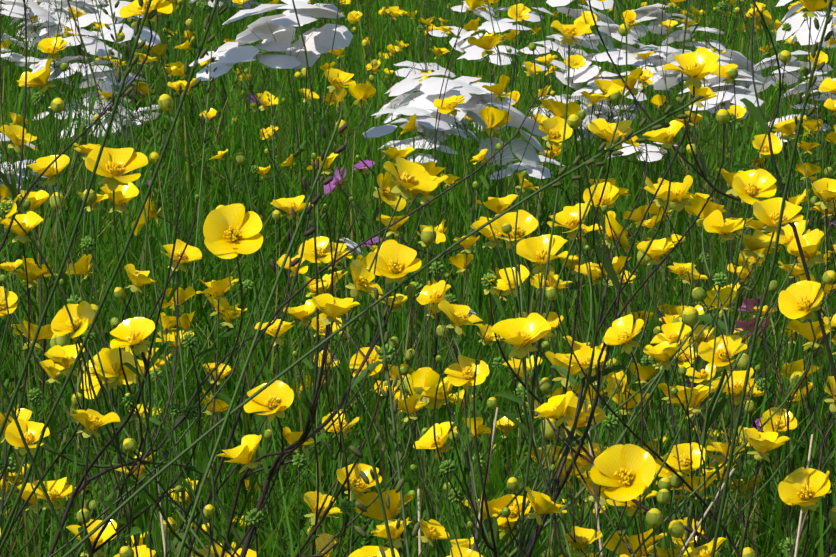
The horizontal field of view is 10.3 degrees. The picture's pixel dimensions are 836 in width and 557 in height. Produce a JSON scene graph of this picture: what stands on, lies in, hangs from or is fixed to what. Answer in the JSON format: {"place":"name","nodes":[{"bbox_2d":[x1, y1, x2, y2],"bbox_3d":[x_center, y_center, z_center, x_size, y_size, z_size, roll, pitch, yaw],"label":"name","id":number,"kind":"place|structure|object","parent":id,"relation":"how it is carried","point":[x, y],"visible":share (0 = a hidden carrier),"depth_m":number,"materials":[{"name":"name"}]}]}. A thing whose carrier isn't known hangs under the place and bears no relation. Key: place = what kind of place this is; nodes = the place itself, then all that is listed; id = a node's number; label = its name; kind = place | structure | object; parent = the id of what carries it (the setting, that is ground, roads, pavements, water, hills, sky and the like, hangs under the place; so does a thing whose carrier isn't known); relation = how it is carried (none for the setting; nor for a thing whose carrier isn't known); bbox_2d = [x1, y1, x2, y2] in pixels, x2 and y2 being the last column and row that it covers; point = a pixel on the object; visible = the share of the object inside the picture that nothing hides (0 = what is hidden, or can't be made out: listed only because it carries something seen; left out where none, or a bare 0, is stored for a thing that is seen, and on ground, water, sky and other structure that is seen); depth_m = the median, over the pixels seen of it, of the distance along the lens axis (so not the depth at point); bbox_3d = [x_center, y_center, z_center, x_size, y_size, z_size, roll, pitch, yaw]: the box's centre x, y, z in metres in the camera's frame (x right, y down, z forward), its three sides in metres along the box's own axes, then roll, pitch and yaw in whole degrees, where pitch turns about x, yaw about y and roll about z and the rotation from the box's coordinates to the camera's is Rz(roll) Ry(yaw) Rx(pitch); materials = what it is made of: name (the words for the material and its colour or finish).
{"place":"outdoors","nodes":[
{"label":"outdoors","id":0,"kind":"place"},
{"bbox_2d":[0,0,570,77],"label":"buttercup patch","id":1,"kind":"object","parent":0,"point":[336,4],"depth_m":9.21,"materials":[{"name":"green plant"}]},
{"bbox_2d":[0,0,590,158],"bbox_3d":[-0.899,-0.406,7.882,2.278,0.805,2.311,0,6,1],"label":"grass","id":2,"kind":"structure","parent":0,"point":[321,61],"depth_m":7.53,"materials":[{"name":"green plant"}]},
{"bbox_2d":[350,428,419,556],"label":"grass","id":3,"kind":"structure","parent":0,"point":[359,530],"depth_m":1.39,"materials":[{"name":"green plant"}]},
{"bbox_2d":[0,0,835,556],"bbox_3d":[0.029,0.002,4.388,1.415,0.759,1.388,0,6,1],"label":"grass","id":4,"kind":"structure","parent":0,"point":[250,266],"depth_m":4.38,"materials":[{"name":"green plant"}]},
{"bbox_2d":[148,352,835,556],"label":"grass","id":5,"kind":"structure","parent":0,"point":[727,541],"depth_m":2.84,"materials":[{"name":"green plant"}]},
{"bbox_2d":[324,0,835,161],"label":"grass","id":6,"kind":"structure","parent":0,"point":[601,48],"depth_m":7.66,"materials":[{"name":"green plant"}]},
{"bbox_2d":[381,0,825,62],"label":"buttercup patch","id":7,"kind":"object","parent":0,"point":[682,2],"depth_m":9.26,"materials":[{"name":"green plant"}]},
{"bbox_3d":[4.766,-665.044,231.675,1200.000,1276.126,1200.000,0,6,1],"label":"meadow ground","id":8,"kind":"structure","parent":0,"visible":0},
{"bbox_2d":[0,388,49,556],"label":"buttercup flower","id":9,"kind":"object","parent":8,"relation":"on","point":[31,430],"visible":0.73,"depth_m":1.97,"materials":[{"name":"yellow plant"}]},
{"bbox_2d":[0,0,61,382],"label":"buttercup flower","id":10,"kind":"object","parent":8,"relation":"on","point":[39,77],"visible":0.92,"depth_m":3.12,"materials":[{"name":"yellow plant"}]},
{"bbox_2d":[0,211,84,545],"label":"buttercup flower","id":11,"kind":"object","parent":8,"relation":"on","point":[29,221],"visible":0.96,"depth_m":2.22,"materials":[{"name":"yellow plant"}]},
{"bbox_2d":[1,0,95,151],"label":"white flowers","id":12,"kind":"object","parent":8,"relation":"on","point":[36,9],"visible":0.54,"depth_m":6.19,"materials":[{"name":"white plant"}]},
{"bbox_2d":[0,348,140,556],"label":"buttercup flower","id":13,"kind":"object","parent":8,"relation":"on","point":[24,414],"visible":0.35,"depth_m":2.62,"materials":[{"name":"yellow plant"}]},
{"bbox_2d":[0,0,165,535],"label":"buttercup flower","id":14,"kind":"object","parent":8,"relation":"on","point":[12,133],"visible":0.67,"depth_m":3.51,"materials":[{"name":"yellow plant"}]},
{"bbox_2d":[0,0,172,251],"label":"buttercup flower","id":15,"kind":"object","parent":8,"relation":"on","point":[134,8],"visible":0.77,"depth_m":2.02,"materials":[{"name":"yellow plant"}]},
{"bbox_2d":[27,0,160,177],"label":"white flower","id":16,"kind":"object","parent":8,"relation":"on","point":[87,19],"visible":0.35,"depth_m":5.55,"materials":[{"name":"white plant"}]},
{"bbox_2d":[44,301,154,556],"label":"buttercup flower","id":17,"kind":"object","parent":8,"relation":"on","point":[135,331],"visible":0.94,"depth_m":2.00,"materials":[{"name":"yellow plant"}]},
{"bbox_2d":[0,146,211,556],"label":"buttercup flower","id":18,"kind":"object","parent":8,"relation":"on","point":[115,164],"visible":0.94,"depth_m":1.99,"materials":[{"name":"yellow plant"}]},
{"bbox_2d":[0,182,239,555],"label":"buttercup flower","id":19,"kind":"object","parent":8,"relation":"on","point":[125,194],"visible":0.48,"depth_m":3.04,"materials":[{"name":"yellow plant"}]},
{"bbox_2d":[0,98,243,547],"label":"buttercup flower","id":20,"kind":"object","parent":8,"relation":"on","point":[57,105],"visible":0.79,"depth_m":2.14,"materials":[{"name":"green plant"}]},
{"bbox_2d":[68,408,177,556],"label":"buttercup flower","id":21,"kind":"object","parent":8,"relation":"on","point":[90,419],"visible":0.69,"depth_m":1.97,"materials":[{"name":"yellow plant"}]},
{"bbox_2d":[80,236,218,556],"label":"buttercup flower","id":22,"kind":"object","parent":8,"relation":"on","point":[88,242],"visible":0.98,"depth_m":1.99,"materials":[{"name":"green plant"}]},
{"bbox_2d":[16,190,289,556],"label":"buttercup flower","id":23,"kind":"object","parent":8,"relation":"on","point":[82,266],"visible":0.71,"depth_m":3.20,"materials":[{"name":"yellow plant"}]},
{"bbox_2d":[49,152,264,556],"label":"stem","id":24,"kind":"object","parent":8,"relation":"on","point":[241,158],"visible":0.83,"depth_m":2.03,"materials":[{"name":"green plant"}]},
{"bbox_2d":[1,359,313,556],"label":"buttercup flower","id":25,"kind":"object","parent":8,"relation":"on","point":[290,436],"visible":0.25,"depth_m":3.12,"materials":[{"name":"yellow plant"}]},
{"bbox_2d":[47,94,312,556],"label":"buttercup flower","id":26,"kind":"object","parent":8,"relation":"on","point":[231,231],"visible":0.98,"depth_m":2.02,"materials":[{"name":"yellow plant"}]},
{"bbox_2d":[77,239,293,556],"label":"buttercup flower","id":27,"kind":"object","parent":8,"relation":"on","point":[219,288],"visible":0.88,"depth_m":2.12,"materials":[{"name":"yellow plant"}]},
{"bbox_2d":[48,0,329,242],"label":"buttercup flower","id":28,"kind":"object","parent":8,"relation":"on","point":[159,49],"visible":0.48,"depth_m":5.55,"materials":[{"name":"green plant"}]},
{"bbox_2d":[149,380,293,556],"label":"buttercup flower","id":29,"kind":"object","parent":8,"relation":"on","point":[277,396],"visible":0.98,"depth_m":1.96,"materials":[{"name":"yellow plant"}]},
{"bbox_2d":[68,0,377,188],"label":"buttercup flower","id":30,"kind":"object","parent":8,"relation":"on","point":[264,101],"visible":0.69,"depth_m":5.05,"materials":[{"name":"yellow plant"}]},
{"bbox_2d":[170,36,335,276],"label":"buttercup flower","id":31,"kind":"object","parent":8,"relation":"on","point":[177,71],"visible":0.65,"depth_m":4.95,"materials":[{"name":"yellow plant"}]},
{"bbox_2d":[177,115,347,556],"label":"grass","id":32,"kind":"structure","parent":8,"relation":"on","point":[326,181],"depth_m":1.64,"materials":[{"name":"green plant"}]},
{"bbox_2d":[189,0,352,343],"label":"white flower","id":33,"kind":"object","parent":8,"relation":"on","point":[276,32],"visible":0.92,"depth_m":4.28,"materials":[{"name":"white plant"}]},
{"bbox_2d":[203,435,341,556],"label":"buttercup flower","id":34,"kind":"object","parent":8,"relation":"on","point":[244,452],"visible":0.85,"depth_m":1.97,"materials":[{"name":"yellow plant"}]},
{"bbox_2d":[144,151,416,556],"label":"buttercup flower","id":35,"kind":"object","parent":8,"relation":"on","point":[154,157],"visible":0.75,"depth_m":2.17,"materials":[{"name":"green plant"}]},
{"bbox_2d":[129,270,478,552],"bbox_3d":[-0.094,0.233,3.530,0.269,0.483,0.180,-3,7,-28],"label":"buttercup flower","id":36,"kind":"object","parent":8,"relation":"on","point":[302,313],"visible":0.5,"depth_m":3.49,"materials":[{"name":"yellow plant"}]},
{"bbox_2d":[221,155,437,556],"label":"buttercup flower","id":37,"kind":"object","parent":8,"relation":"on","point":[412,175],"visible":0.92,"depth_m":2.00,"materials":[{"name":"yellow plant"}]},
{"bbox_2d":[179,161,479,535],"bbox_3d":[-0.068,0.190,3.529,0.219,0.572,0.184,6,8,44],"label":"buttercup flower","id":38,"kind":"object","parent":8,"relation":"on","point":[388,184],"visible":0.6,"depth_m":3.52,"materials":[{"name":"yellow plant"}]},
{"bbox_2d":[240,153,420,556],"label":"buttercup flower","id":39,"kind":"object","parent":8,"relation":"on","point":[394,256],"visible":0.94,"depth_m":2.14,"materials":[{"name":"yellow plant"}]},
{"bbox_2d":[261,0,437,215],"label":"buttercup flower","id":40,"kind":"object","parent":8,"relation":"on","point":[339,98],"visible":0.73,"depth_m":5.24,"materials":[{"name":"yellow plant"}]},
{"bbox_2d":[292,294,429,556],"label":"buttercup flower","id":41,"kind":"object","parent":8,"relation":"on","point":[331,306],"visible":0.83,"depth_m":2.02,"materials":[{"name":"yellow plant"}]},
{"bbox_2d":[185,0,537,556],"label":"stem","id":42,"kind":"object","parent":8,"relation":"on","point":[227,399],"visible":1,"depth_m":2.24,"materials":[{"name":"green plant"}]},
{"bbox_2d":[307,95,506,445],"bbox_3d":[0.022,0.160,3.664,0.157,0.599,0.191,-7,7,1],"label":"buttercup flower","id":43,"kind":"object","parent":8,"relation":"on","point":[449,105],"visible":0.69,"depth_m":3.65,"materials":[{"name":"yellow plant"}]},
{"bbox_2d":[276,0,545,507],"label":"buttercup flower","id":44,"kind":"object","parent":8,"relation":"on","point":[493,118],"visible":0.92,"depth_m":3.68,"materials":[{"name":"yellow plant"}]},
{"bbox_2d":[0,0,832,556],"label":"grass culms","id":45,"kind":"object","parent":8,"relation":"on","point":[138,28],"depth_m":1.85,"materials":[{"name":"green plant"}]},
{"bbox_2d":[0,0,835,366],"bbox_3d":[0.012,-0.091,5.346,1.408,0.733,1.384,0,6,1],"label":"grass","id":46,"kind":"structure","parent":8,"relation":"on","point":[460,190],"depth_m":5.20,"materials":[{"name":"green plant"}]},
{"bbox_2d":[376,70,478,223],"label":"white flower","id":47,"kind":"object","parent":8,"relation":"on","point":[396,101],"visible":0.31,"depth_m":5.14,"materials":[{"name":"white plant"}]},
{"bbox_2d":[49,401,813,556],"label":"grass stalks","id":48,"kind":"object","parent":8,"relation":"on","point":[596,505],"depth_m":2.12,"materials":[{"name":"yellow plant"}]},
{"bbox_2d":[370,422,493,556],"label":"buttercup flower","id":49,"kind":"object","parent":8,"relation":"on","point":[433,529],"visible":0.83,"depth_m":1.99,"materials":[{"name":"yellow plant"}]},
{"bbox_2d":[311,175,579,553],"bbox_3d":[0.008,0.237,2.916,0.144,0.605,0.203,5,8,41],"label":"buttercup flower","id":50,"kind":"object","parent":8,"relation":"on","point":[451,298],"visible":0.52,"depth_m":2.92,"materials":[{"name":"yellow plant"}]},
{"bbox_2d":[363,104,545,282],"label":"white flower","id":51,"kind":"object","parent":8,"relation":"on","point":[424,118],"visible":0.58,"depth_m":4.49,"materials":[{"name":"white plant"}]},
{"bbox_2d":[416,280,499,556],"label":"buttercup flower","id":52,"kind":"object","parent":8,"relation":"on","point":[457,315],"visible":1,"depth_m":2.04,"materials":[{"name":"yellow plant"}]},
{"bbox_2d":[328,216,589,553],"bbox_3d":[0.008,0.253,2.918,0.178,0.577,0.131,-5,8,-38],"label":"buttercup flower","id":53,"kind":"object","parent":8,"relation":"on","point":[427,236],"visible":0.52,"depth_m":2.93,"materials":[{"name":"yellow plant"}]},
{"bbox_2d":[423,355,509,556],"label":"buttercup flower","id":54,"kind":"object","parent":8,"relation":"on","point":[475,371],"visible":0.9,"depth_m":2.16,"materials":[{"name":"yellow plant"}]},
{"bbox_2d":[389,76,563,306],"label":"white flower","id":55,"kind":"object","parent":8,"relation":"on","point":[428,95],"visible":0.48,"depth_m":4.53,"materials":[{"name":"white plant"}]},
{"bbox_2d":[429,1,530,140],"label":"white flower","id":56,"kind":"object","parent":8,"relation":"on","point":[473,52],"visible":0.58,"depth_m":5.92,"materials":[{"name":"white plant"}]},
{"bbox_2d":[389,114,580,556],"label":"buttercup flower","id":57,"kind":"object","parent":8,"relation":"on","point":[574,123],"visible":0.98,"depth_m":2.01,"materials":[{"name":"green plant"}]},
{"bbox_2d":[314,489,657,556],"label":"buttercup flower","id":58,"kind":"object","parent":8,"relation":"on","point":[374,510],"visible":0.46,"depth_m":2.15,"materials":[{"name":"yellow plant"}]},
{"bbox_2d":[408,343,606,556],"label":"buttercup flower","id":59,"kind":"object","parent":8,"relation":"on","point":[420,379],"visible":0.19,"depth_m":2.82,"materials":[{"name":"yellow plant"}]},
{"bbox_2d":[472,171,571,556],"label":"buttercup flower","id":60,"kind":"object","parent":8,"relation":"on","point":[522,223],"visible":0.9,"depth_m":2.15,"materials":[{"name":"yellow plant"}]},
{"bbox_2d":[467,477,601,556],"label":"buttercup flower","id":61,"kind":"object","parent":8,"relation":"on","point":[541,503],"visible":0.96,"depth_m":1.97,"materials":[{"name":"yellow plant"}]},
{"bbox_2d":[497,0,627,556],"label":"buttercup flower","id":62,"kind":"object","parent":8,"relation":"on","point":[579,28],"visible":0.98,"depth_m":2.04,"materials":[{"name":"green plant"}]},
{"bbox_2d":[489,313,658,556],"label":"buttercup flower","id":63,"kind":"object","parent":8,"relation":"on","point":[518,333],"visible":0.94,"depth_m":1.97,"materials":[{"name":"yellow plant"}]},
{"bbox_2d":[488,202,673,556],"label":"buttercup flower","id":64,"kind":"object","parent":8,"relation":"on","point":[567,217],"visible":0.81,"depth_m":2.18,"materials":[{"name":"yellow plant"}]},
{"bbox_2d":[519,40,646,206],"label":"white flower","id":65,"kind":"object","parent":8,"relation":"on","point":[540,50],"visible":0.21,"depth_m":5.74,"materials":[{"name":"white plant"}]},
{"bbox_2d":[523,34,646,220],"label":"white flower","id":66,"kind":"object","parent":8,"relation":"on","point":[585,73],"visible":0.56,"depth_m":5.29,"materials":[{"name":"white plant"}]},
{"bbox_2d":[483,444,717,556],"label":"buttercup flower","id":67,"kind":"object","parent":8,"relation":"on","point":[502,502],"visible":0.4,"depth_m":2.26,"materials":[{"name":"yellow plant"}]},
{"bbox_2d":[550,414,655,556],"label":"buttercup flower","id":68,"kind":"object","parent":8,"relation":"on","point":[625,472],"visible":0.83,"depth_m":1.89,"materials":[{"name":"yellow plant"}]},
{"bbox_2d":[481,234,739,556],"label":"buttercup flower","id":69,"kind":"object","parent":8,"relation":"on","point":[533,249],"visible":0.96,"depth_m":2.04,"materials":[{"name":"yellow plant"}]},
{"bbox_2d":[541,395,685,556],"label":"buttercup flower","id":70,"kind":"object","parent":8,"relation":"on","point":[600,415],"visible":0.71,"depth_m":2.12,"materials":[{"name":"yellow plant"}]},
{"bbox_2d":[501,223,733,556],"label":"buttercup flower","id":71,"kind":"object","parent":8,"relation":"on","point":[654,517],"visible":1,"depth_m":1.97,"materials":[{"name":"green plant"}]},
{"bbox_2d":[493,99,744,524],"bbox_3d":[0.089,0.211,2.954,0.238,0.647,0.135,-5,8,-40],"label":"buttercup flower","id":72,"kind":"object","parent":8,"relation":"on","point":[558,109],"visible":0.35,"depth_m":2.96,"materials":[{"name":"yellow plant"}]},
{"bbox_2d":[478,175,774,556],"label":"buttercup flower","id":73,"kind":"object","parent":8,"relation":"on","point":[714,222],"visible":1,"depth_m":2.19,"materials":[{"name":"yellow plant"}]},
{"bbox_2d":[525,47,729,556],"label":"buttercup flower","id":74,"kind":"object","parent":8,"relation":"on","point":[699,64],"visible":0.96,"depth_m":2.02,"materials":[{"name":"yellow plant"}]},
{"bbox_2d":[587,21,672,157],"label":"white flower","id":75,"kind":"object","parent":8,"relation":"on","point":[615,34],"visible":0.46,"depth_m":6.07,"materials":[{"name":"white plant"}]},
{"bbox_2d":[508,0,781,206],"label":"buttercup flower","id":76,"kind":"object","parent":8,"relation":"on","point":[577,61],"visible":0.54,"depth_m":5.29,"materials":[{"name":"yellow plant"}]},
{"bbox_2d":[530,179,766,488],"bbox_3d":[0.220,0.183,3.761,0.171,0.539,0.179,-5,9,32],"label":"buttercup flower","id":77,"kind":"object","parent":8,"relation":"on","point":[650,223],"visible":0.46,"depth_m":3.79,"materials":[{"name":"yellow plant"}]},
{"bbox_2d":[493,49,835,547],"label":"buttercup flower","id":78,"kind":"object","parent":8,"relation":"on","point":[553,130],"visible":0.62,"depth_m":2.82,"materials":[{"name":"yellow plant"}]},
{"bbox_2d":[563,178,774,491],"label":"buttercup flower","id":79,"kind":"object","parent":8,"relation":"on","point":[638,214],"visible":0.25,"depth_m":3.74,"materials":[{"name":"yellow plant"}]},
{"bbox_2d":[514,280,835,556],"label":"buttercup flower","id":80,"kind":"object","parent":8,"relation":"on","point":[773,286],"visible":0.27,"depth_m":2.40,"materials":[{"name":"green plant"}]},
{"bbox_2d":[551,194,804,548],"bbox_3d":[0.159,0.228,3.154,0.199,0.578,0.204,-1,6,-7],"label":"buttercup flower","id":81,"kind":"object","parent":8,"relation":"on","point":[617,227],"visible":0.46,"depth_m":3.15,"materials":[{"name":"yellow plant"}]},
{"bbox_2d":[630,3,729,149],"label":"white flower","id":82,"kind":"object","parent":8,"relation":"on","point":[644,13],"visible":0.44,"depth_m":6.56,"materials":[{"name":"white plant"}]},
{"bbox_2d":[607,51,768,285],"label":"white flower","id":83,"kind":"object","parent":8,"relation":"on","point":[674,79],"visible":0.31,"depth_m":4.77,"materials":[{"name":"white plant"}]},
{"bbox_2d":[580,0,835,352],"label":"buttercup flower","id":84,"kind":"object","parent":8,"relation":"on","point":[604,86],"visible":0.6,"depth_m":4.31,"materials":[{"name":"yellow plant"}]},
{"bbox_2d":[580,68,835,552],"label":"buttercup flower","id":85,"kind":"object","parent":8,"relation":"on","point":[594,98],"visible":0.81,"depth_m":3.05,"materials":[{"name":"green plant"}]},
{"bbox_2d":[583,167,835,556],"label":"buttercup flower","id":86,"kind":"object","parent":8,"relation":"on","point":[609,199],"visible":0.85,"depth_m":2.92,"materials":[{"name":"yellow plant"}]},
{"bbox_2d":[588,0,835,382],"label":"plant stem","id":87,"kind":"object","parent":8,"relation":"on","point":[757,114],"visible":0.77,"depth_m":2.20,"materials":[{"name":"green plant"}]},
{"bbox_2d":[605,244,835,556],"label":"buttercup flower","id":88,"kind":"object","parent":8,"relation":"on","point":[637,397],"visible":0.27,"depth_m":3.07,"materials":[{"name":"yellow plant"}]},
{"bbox_2d":[611,229,831,556],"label":"buttercup flower","id":89,"kind":"object","parent":8,"relation":"on","point":[795,300],"visible":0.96,"depth_m":2.01,"materials":[{"name":"yellow plant"}]},
{"bbox_2d":[671,368,789,556],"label":"buttercup flower","id":90,"kind":"object","parent":8,"relation":"on","point":[762,443],"visible":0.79,"depth_m":2.00,"materials":[{"name":"yellow plant"}]},
{"bbox_2d":[643,342,829,556],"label":"buttercup flower","id":91,"kind":"object","parent":8,"relation":"on","point":[800,486],"visible":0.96,"depth_m":2.04,"materials":[{"name":"yellow plant"}]},
{"bbox_2d":[638,0,835,318],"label":"buttercup flower","id":92,"kind":"object","parent":8,"relation":"on","point":[810,126],"visible":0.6,"depth_m":4.65,"materials":[{"name":"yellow plant"}]},
{"bbox_2d":[683,115,809,548],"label":"buttercup flower","id":93,"kind":"object","parent":8,"relation":"on","point":[748,184],"visible":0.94,"depth_m":2.17,"materials":[{"name":"yellow plant"}]},
{"bbox_2d":[657,320,835,556],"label":"buttercup flower","id":94,"kind":"object","parent":8,"relation":"on","point":[804,330],"visible":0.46,"depth_m":2.55,"materials":[{"name":"yellow plant"}]},
{"bbox_2d":[688,0,835,556],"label":"buttercup flower","id":95,"kind":"object","parent":8,"relation":"on","point":[824,189],"visible":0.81,"depth_m":2.79,"materials":[{"name":"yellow plant"}]},
{"bbox_2d":[727,37,835,334],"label":"buttercup flower","id":96,"kind":"object","parent":8,"relation":"on","point":[829,104],"visible":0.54,"depth_m":4.49,"materials":[{"name":"yellow plant"}]},
{"bbox_2d":[749,50,835,223],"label":"white flower","id":97,"kind":"object","parent":8,"relation":"on","point":[792,65],"visible":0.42,"depth_m":5.50,"materials":[{"name":"white plant"}]},
{"bbox_2d":[775,0,835,44],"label":"white flower","id":98,"kind":"object","parent":8,"relation":"on","point":[795,21],"visible":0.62,"depth_m":4.95,"materials":[{"name":"white plant"}]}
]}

